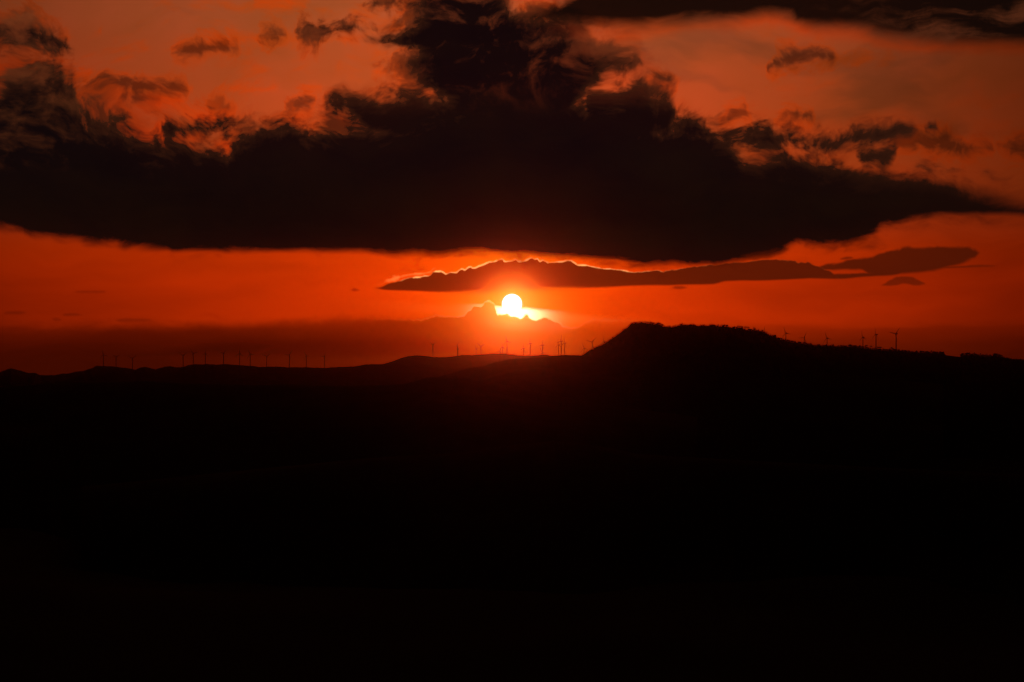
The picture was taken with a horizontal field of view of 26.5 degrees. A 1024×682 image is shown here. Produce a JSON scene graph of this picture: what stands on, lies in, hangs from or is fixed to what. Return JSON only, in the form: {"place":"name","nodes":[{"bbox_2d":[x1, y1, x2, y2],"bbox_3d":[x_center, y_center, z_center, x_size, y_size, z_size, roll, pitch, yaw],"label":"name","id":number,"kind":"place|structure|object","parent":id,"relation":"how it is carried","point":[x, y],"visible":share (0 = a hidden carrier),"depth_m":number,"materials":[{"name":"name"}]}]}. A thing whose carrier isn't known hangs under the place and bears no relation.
{"place":"outdoors","nodes":[
{"label":"outdoors","id":0,"kind":"place"},
{"bbox_2d":[0,377,696,540],"bbox_3d":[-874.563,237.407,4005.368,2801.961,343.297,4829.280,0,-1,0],"label":"hill","id":1,"kind":"structure","parent":0,"point":[61,444],"depth_m":3876.77,"materials":[{"name":"black"}]},
{"bbox_2d":[0,458,1023,681],"bbox_3d":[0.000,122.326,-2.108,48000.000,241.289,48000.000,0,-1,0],"label":"ground","id":2,"kind":"structure","parent":0,"point":[64,617],"depth_m":1994.25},
{"bbox_2d":[0,0,1023,374],"label":"sky","id":3,"kind":"structure","parent":0,"point":[348,182],"materials":[{"name":"orange"}]},
{"bbox_2d":[81,441,1023,606],"bbox_3d":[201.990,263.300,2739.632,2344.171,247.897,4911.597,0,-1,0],"label":"hill","id":4,"kind":"structure","parent":0,"point":[554,517],"depth_m":2704.23,"materials":[{"name":"black soil"}]},
{"bbox_2d":[440,355,942,470],"bbox_3d":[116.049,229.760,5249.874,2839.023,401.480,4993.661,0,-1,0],"label":"hill","id":5,"kind":"structure","parent":0,"point":[819,418],"depth_m":5087.26,"materials":[{"name":"black"}]},
{"bbox_2d":[583,323,1023,460],"bbox_3d":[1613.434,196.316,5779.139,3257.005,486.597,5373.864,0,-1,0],"label":"hill","id":6,"kind":"structure","parent":0,"point":[746,435],"depth_m":5532.08,"materials":[{"name":"black soil"}]},
{"bbox_2d":[589,321,1023,460],"bbox_3d":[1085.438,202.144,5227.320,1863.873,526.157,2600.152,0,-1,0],"label":"woodland","id":7,"kind":"object","parent":6,"relation":"on","point":[757,345],"visible":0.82,"depth_m":5699.34,"materials":[{"name":"black plant"}]}
]}

